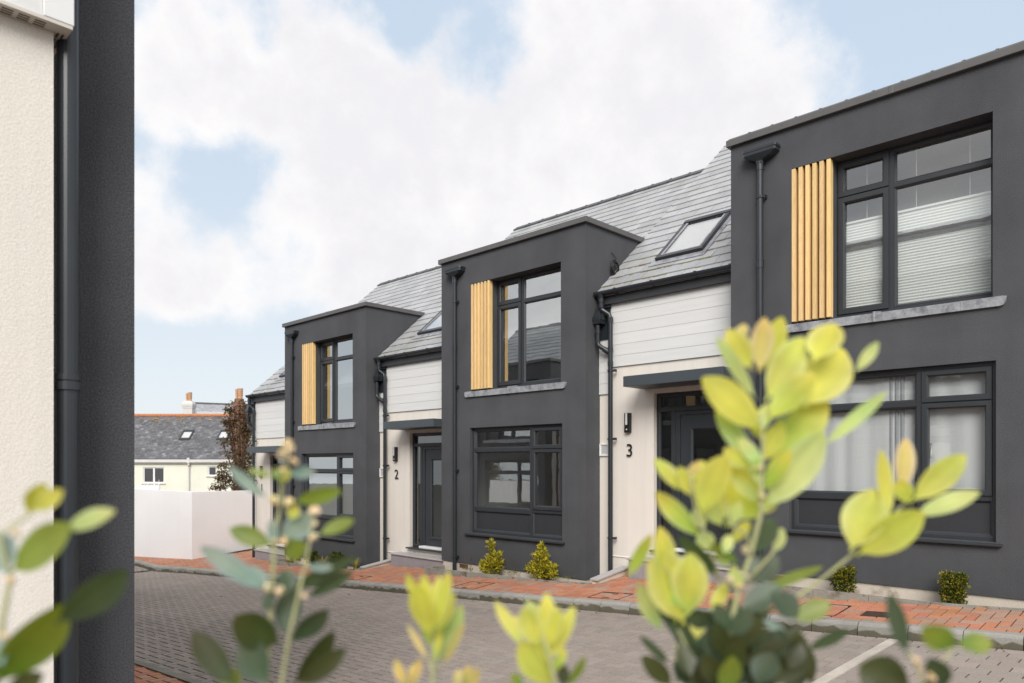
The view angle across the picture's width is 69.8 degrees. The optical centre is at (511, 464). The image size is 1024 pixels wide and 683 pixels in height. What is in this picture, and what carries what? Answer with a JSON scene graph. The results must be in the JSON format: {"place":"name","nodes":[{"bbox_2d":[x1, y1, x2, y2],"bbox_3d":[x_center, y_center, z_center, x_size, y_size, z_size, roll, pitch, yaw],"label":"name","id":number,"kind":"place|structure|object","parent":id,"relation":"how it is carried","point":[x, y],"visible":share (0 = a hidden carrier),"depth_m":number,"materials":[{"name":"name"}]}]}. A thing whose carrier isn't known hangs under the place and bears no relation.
{"place":"outdoors","nodes":[
{"label":"outdoors","id":0,"kind":"place"},
{"bbox_2d":[135,483,159,489],"bbox_3d":[-14.881,2.043,30.000,1.015,2.880,3.200,0,0,0],"label":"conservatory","id":1,"kind":"object","parent":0,"point":[156,487],"visible":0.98,"depth_m":29.97,"materials":[{"name":"white plastic"}]},
{"bbox_2d":[134,664,186,682],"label":"pavement","id":2,"kind":"structure","parent":0,"point":[143,675],"depth_m":6.96,"materials":[{"name":"red brick"}]},
{"bbox_2d":[134,565,1023,682],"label":"road","id":3,"kind":"structure","parent":0,"point":[174,611],"depth_m":7.99,"materials":[{"name":"grey brick"}]},
{"bbox_2d":[812,639,896,682],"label":"bay marking","id":4,"kind":"object","parent":3,"relation":"on","point":[848,665],"visible":0.93,"depth_m":6.11,"materials":[{"name":"white paint"}]},
{"bbox_2d":[134,548,1023,632],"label":"pavement","id":5,"kind":"structure","parent":0,"point":[621,585],"depth_m":10.04,"materials":[{"name":"red brick"}]},
{"bbox_2d":[269,558,360,569],"bbox_3d":[-4.231,2.323,16.143,3.810,0.459,0.430,0,0,44],"label":"planter edging","id":6,"kind":"object","parent":5,"relation":"on","point":[279,562],"visible":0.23,"depth_m":16.74,"materials":[{"name":"concrete"}]},
{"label":"planter soil","id":7,"kind":"structure","parent":6,"relation":"in","visible":0},
{"bbox_2d":[304,550,319,564],"bbox_3d":[-4.468,2.122,16.399,0.358,0.478,0.369,0,0,-4],"label":"box shrub","id":8,"kind":"object","parent":7,"relation":"on","point":[312,557],"visible":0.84,"depth_m":16.34,"materials":[{"name":"green plant"}]},
{"bbox_2d":[316,555,328,562],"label":"grass tuft","id":9,"kind":"object","parent":7,"relation":"on","point":[322,561],"visible":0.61,"depth_m":16.11,"materials":[{"name":"green plant"}]},
{"bbox_2d":[328,551,344,561],"bbox_3d":[-3.746,2.059,15.705,0.463,0.466,0.402,0,0,44],"label":"box shrub","id":10,"kind":"object","parent":7,"relation":"on","point":[335,555],"visible":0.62,"depth_m":15.64,"materials":[{"name":"green plant"}]},
{"bbox_2d":[352,558,365,568],"bbox_3d":[-3.219,2.045,15.209,0.381,0.270,0.375,0,0,44],"label":"grass tuft","id":11,"kind":"object","parent":7,"relation":"on","point":[356,564],"visible":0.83,"depth_m":15.22,"materials":[{"name":"green plant"}]},
{"bbox_2d":[360,558,390,569],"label":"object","id":12,"kind":"structure","parent":5,"relation":"on","point":[378,564],"depth_m":14.82,"materials":[{"name":"white concrete"}]},
{"bbox_2d":[452,581,493,588],"bbox_3d":[-0.624,1.898,11.520,0.550,0.096,0.470,0,0,44],"label":"access cover","id":13,"kind":"object","parent":5,"relation":"on","point":[471,581],"visible":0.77,"depth_m":11.47,"materials":[{"name":"red metal"}]},
{"bbox_2d":[424,565,591,584],"bbox_3d":[-0.071,1.939,12.070,3.810,0.459,0.430,0,0,44],"label":"planter edging","id":14,"kind":"object","parent":5,"relation":"on","point":[438,570],"visible":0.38,"depth_m":12.38,"materials":[{"name":"concrete"}]},
{"bbox_2d":[590,566,628,583],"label":"wall","id":15,"kind":"structure","parent":5,"relation":"on","point":[613,574],"depth_m":10.77,"materials":[{"name":"white concrete"}]},
{"bbox_2d":[587,592,632,599],"bbox_3d":[1.288,1.722,9.620,0.500,0.083,0.350,0,0,44],"label":"access cover","id":16,"kind":"object","parent":5,"relation":"on","point":[608,597],"visible":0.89,"depth_m":9.63,"materials":[{"name":"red metal"}]},
{"bbox_2d":[799,603,850,616],"bbox_3d":[3.255,1.539,7.785,0.500,0.094,0.480,0,0,44],"label":"access cover","id":17,"kind":"object","parent":5,"relation":"on","point":[837,613],"visible":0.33,"depth_m":7.70,"materials":[{"name":"red metal"}]},
{"bbox_2d":[717,575,1023,610],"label":"planter edging","id":18,"kind":"object","parent":5,"relation":"on","point":[819,593],"visible":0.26,"depth_m":8.13,"materials":[{"name":"concrete"}]},
{"bbox_2d":[860,611,886,617],"bbox_3d":[3.649,1.502,7.343,0.260,0.054,0.200,0,0,44],"label":"drain cover","id":19,"kind":"object","parent":5,"relation":"on","point":[876,614],"visible":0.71,"depth_m":7.34,"materials":[{"name":"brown metal"}]},
{"bbox_2d":[134,0,1023,413],"label":"sky","id":20,"kind":"structure","parent":0,"point":[294,160],"materials":[{"name":"white"}]},
{"bbox_2d":[829,564,857,592],"bbox_3d":[3.768,1.352,8.352,0.318,0.479,0.266,0,0,44],"label":"box shrub","id":21,"kind":"object","parent":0,"point":[843,578],"visible":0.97,"depth_m":8.30,"materials":[{"name":"green plant"}]},
{"bbox_2d":[937,569,970,603],"bbox_3d":[4.553,1.337,7.574,0.265,0.508,0.287,0,0,-18],"label":"box shrub","id":22,"kind":"object","parent":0,"point":[953,589],"visible":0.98,"depth_m":7.53,"materials":[{"name":"green plant"}]},
{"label":"ground","id":23,"kind":"structure","parent":0,"visible":0},
{"bbox_2d":[0,0,133,682],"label":"terraced house","id":24,"kind":"structure","parent":23,"relation":"on","point":[67,247],"depth_m":2.79,"materials":[{"name":"paint"}]},
{"bbox_2d":[134,659,204,682],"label":"kerb","id":25,"kind":"structure","parent":23,"relation":"on","point":[166,672],"depth_m":7.18,"materials":[{"name":"concrete"}]},
{"bbox_2d":[134,488,255,558],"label":"garden wall","id":26,"kind":"structure","parent":23,"relation":"on","point":[178,524],"depth_m":21.11,"materials":[{"name":"white paint"}]},
{"bbox_2d":[134,414,255,491],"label":"cottage","id":27,"kind":"structure","parent":23,"relation":"on","point":[176,452],"depth_m":40.39,"materials":[{"name":"stone"}]},
{"bbox_2d":[142,467,165,483],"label":"window","id":28,"kind":"structure","parent":27,"relation":"in","point":[151,475],"depth_m":40.08,"materials":[{"name":"white plastic"}]},
{"bbox_2d":[179,430,193,439],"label":"roof window","id":29,"kind":"structure","parent":27,"relation":"in","point":[186,434],"depth_m":41.44,"materials":[{"name":"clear glass"}]},
{"bbox_2d":[181,392,196,413],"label":"chimney","id":30,"kind":"object","parent":27,"relation":"on","point":[189,405],"visible":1,"depth_m":49.73,"materials":[{"name":"ceramic"}]},
{"bbox_2d":[206,466,215,476],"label":"window","id":31,"kind":"structure","parent":27,"relation":"in","point":[211,469],"depth_m":40.08,"materials":[{"name":"white plastic"}]},
{"bbox_2d":[216,430,229,440],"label":"roof window","id":32,"kind":"structure","parent":27,"relation":"in","point":[222,433],"depth_m":41.42,"materials":[{"name":"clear glass"}]},
{"bbox_2d":[195,402,232,413],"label":"gabled house","id":33,"kind":"structure","parent":23,"relation":"on","point":[208,408],"depth_m":55.93,"materials":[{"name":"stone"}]},
{"bbox_2d":[208,399,255,490],"bbox_3d":[-12.654,0.846,33.548,2.345,7.762,1.318,0,0,0],"label":"climbing shrub","id":34,"kind":"object","parent":23,"relation":"on","point":[240,463],"visible":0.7,"depth_m":33.43,"materials":[{"name":"brown plant"}]},
{"bbox_2d":[232,388,245,471],"bbox_3d":[-13.366,0.787,36.000,0.569,9.051,0.484,0,0,0],"label":"chimney","id":35,"kind":"object","parent":23,"relation":"on","point":[239,393],"visible":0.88,"depth_m":35.84,"materials":[{"name":"red brick"}]},
{"bbox_2d":[245,265,441,568],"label":"terraced house","id":36,"kind":"structure","parent":23,"relation":"on","point":[316,401],"depth_m":16.54,"materials":[{"name":"paint"}]},
{"bbox_2d":[269,456,284,548],"bbox_3d":[-5.719,0.925,18.454,1.410,2.315,0.230,0,0,44],"label":"door","id":37,"kind":"structure","parent":36,"relation":"in","point":[276,482],"depth_m":18.73,"materials":[{"name":"grey metal"}]},
{"bbox_2d":[275,371,284,380],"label":"roof window","id":38,"kind":"structure","parent":36,"relation":"in","point":[282,376],"depth_m":19.21,"materials":[{"name":"grey glass"}]},
{"bbox_2d":[304,453,354,541],"bbox_3d":[-4.125,0.696,16.414,2.307,1.895,0.195,0,0,44],"label":"window","id":39,"kind":"structure","parent":36,"relation":"in","point":[335,470],"depth_m":16.32,"materials":[{"name":"grey glass"}]},
{"bbox_2d":[320,336,352,423],"bbox_3d":[-3.815,-1.867,16.368,1.627,1.869,0.086,0,0,44],"label":"window","id":40,"kind":"structure","parent":36,"relation":"in","point":[336,356],"depth_m":16.48,"materials":[{"name":"clear glass"}]},
{"bbox_2d":[373,168,704,582],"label":"terraced house","id":41,"kind":"structure","parent":23,"relation":"on","point":[490,376],"depth_m":12.66,"materials":[{"name":"black paint"}]},
{"bbox_2d":[406,432,441,552],"bbox_3d":[-1.559,0.528,14.381,1.410,2.315,0.230,0,0,44],"label":"door","id":42,"kind":"structure","parent":41,"relation":"in","point":[427,461],"depth_m":14.56,"materials":[{"name":"grey metal"}]},
{"bbox_2d":[412,310,441,339],"bbox_3d":[-1.371,-3.053,15.281,0.940,0.924,1.054,0,0,44],"label":"roof window","id":43,"kind":"structure","parent":41,"relation":"in","point":[433,327],"depth_m":15.15,"materials":[{"name":"clear glass"}]},
{"bbox_2d":[464,424,564,543],"bbox_3d":[0.035,0.298,12.341,2.307,1.895,0.195,0,0,44],"label":"window","id":44,"kind":"structure","parent":41,"relation":"in","point":[517,470],"depth_m":12.33,"materials":[{"name":"black glass"}]},
{"bbox_2d":[497,266,560,388],"bbox_3d":[0.346,-2.264,12.295,1.627,1.869,0.086,0,0,44],"label":"window","id":45,"kind":"structure","parent":41,"relation":"in","point":[529,305],"depth_m":12.34,"materials":[{"name":"black glass"}]},
{"bbox_2d":[610,252,618,275],"bbox_3d":[1.627,-3.175,11.663,0.089,0.402,0.220,0,0,44],"label":"cable coil","id":46,"kind":"object","parent":41,"relation":"attached to","point":[613,261],"visible":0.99,"depth_m":11.61,"materials":[{"name":"black metal"}]},
{"bbox_2d":[134,559,1023,650],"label":"kerb","id":47,"kind":"structure","parent":23,"relation":"on","point":[998,639],"depth_m":9.11,"materials":[{"name":"concrete"}]},
{"bbox_2d":[592,40,1023,607],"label":"terraced house","id":48,"kind":"structure","parent":23,"relation":"on","point":[749,229],"depth_m":8.74,"materials":[{"name":"paint"}]},
{"bbox_2d":[648,208,730,266],"bbox_3d":[2.774,-3.466,11.223,0.940,0.924,1.054,0,0,44],"label":"roof window","id":49,"kind":"structure","parent":48,"relation":"in","point":[696,235],"depth_m":11.15,"materials":[{"name":"glass"}]},
{"bbox_2d":[650,390,730,557],"bbox_3d":[2.585,0.115,10.323,1.410,2.315,0.230,0,0,44],"label":"door","id":50,"kind":"structure","parent":48,"relation":"in","point":[685,437],"depth_m":10.49,"materials":[{"name":"grey metal"}]},
{"bbox_2d":[804,377,894,491],"bbox_3d":[3.953,-0.323,8.690,1.090,1.420,0.020,0,0,44],"label":"curtain","id":51,"kind":"object","parent":48,"relation":"hanging from","point":[850,461],"visible":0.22,"depth_m":8.59,"materials":[{"name":"white fabric"}]},
{"bbox_2d":[846,215,881,307],"bbox_3d":[4.178,-2.708,8.645,0.495,1.790,0.030,0,0,44],"label":"pleated blind","id":52,"kind":"object","parent":48,"relation":"attached to","point":[863,277],"visible":0.56,"depth_m":8.67,"materials":[{"name":"white fabric"}]},
{"bbox_2d":[784,361,1002,546],"bbox_3d":[4.179,-0.115,8.283,2.307,1.895,0.195,0,0,44],"label":"window","id":53,"kind":"structure","parent":48,"relation":"in","point":[817,510],"depth_m":7.98,"materials":[{"name":"black plastic"}]},
{"bbox_2d":[890,377,904,482],"bbox_3d":[4.343,-0.323,8.296,0.160,1.420,0.040,0,0,44],"label":"curtain","id":54,"kind":"object","parent":48,"relation":"hanging from","point":[897,415],"visible":0.51,"depth_m":8.28,"materials":[{"name":"white fabric"}]},
{"bbox_2d":[837,119,992,317],"bbox_3d":[4.490,-2.678,8.237,1.627,1.869,0.086,0,0,44],"label":"window","id":55,"kind":"structure","parent":48,"relation":"in","point":[888,188],"depth_m":8.37,"materials":[{"name":"black metal"}]},
{"bbox_2d":[899,373,984,492],"bbox_3d":[4.689,-0.323,7.977,0.900,1.420,0.017,0,0,44],"label":"curtain","id":56,"kind":"object","parent":48,"relation":"hanging from","point":[954,431],"visible":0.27,"depth_m":7.88,"materials":[{"name":"white fabric"}]},
{"bbox_2d":[898,148,990,303],"bbox_3d":[4.760,-2.708,8.075,0.955,1.790,0.030,0,0,44],"label":"pleated blind","id":57,"kind":"object","parent":48,"relation":"attached to","point":[951,264],"visible":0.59,"depth_m":8.07,"materials":[{"name":"white fabric"}]},
{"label":"planting bed","id":58,"kind":"structure","parent":0,"visible":0},
{"bbox_2d":[0,483,128,682],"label":"garden shrub","id":59,"kind":"object","parent":58,"relation":"on","point":[26,648],"visible":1,"depth_m":0.49,"materials":[{"name":"green plant"}]},
{"bbox_2d":[191,439,354,682],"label":"garden shrub","id":60,"kind":"object","parent":58,"relation":"on","point":[255,634],"visible":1,"depth_m":0.62,"materials":[{"name":"green plant"}]},
{"bbox_2d":[393,572,479,682],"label":"garden shrub","id":61,"kind":"object","parent":58,"relation":"on","point":[432,609],"visible":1,"depth_m":0.65,"materials":[{"name":"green plant"}]},
{"bbox_2d":[495,593,585,682],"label":"garden shrub","id":62,"kind":"object","parent":58,"relation":"on","point":[544,629],"visible":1,"depth_m":0.63,"materials":[{"name":"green plant"}]},
{"bbox_2d":[627,317,979,682],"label":"garden shrub","id":63,"kind":"object","parent":58,"relation":"on","point":[737,642],"visible":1,"depth_m":0.68,"materials":[{"name":"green plant"}]},
{"bbox_2d":[858,593,992,682],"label":"garden shrub","id":64,"kind":"object","parent":58,"relation":"on","point":[883,669],"visible":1,"depth_m":0.56,"materials":[{"name":"green plant"}]},
{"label":"planter soil","id":65,"kind":"structure","parent":0,"visible":0},
{"bbox_2d":[478,538,504,574],"bbox_3d":[-0.348,1.598,12.373,0.511,0.750,0.427,0,0,10],"label":"variegated shrub","id":66,"kind":"object","parent":65,"relation":"on","point":[490,563],"visible":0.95,"depth_m":12.33,"materials":[{"name":"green plant"}]},
{"bbox_2d":[524,540,558,579],"bbox_3d":[0.459,1.560,11.566,0.658,0.747,0.420,0,0,24],"label":"variegated shrub","id":67,"kind":"object","parent":65,"relation":"on","point":[546,566],"visible":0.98,"depth_m":11.52,"materials":[{"name":"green plant"}]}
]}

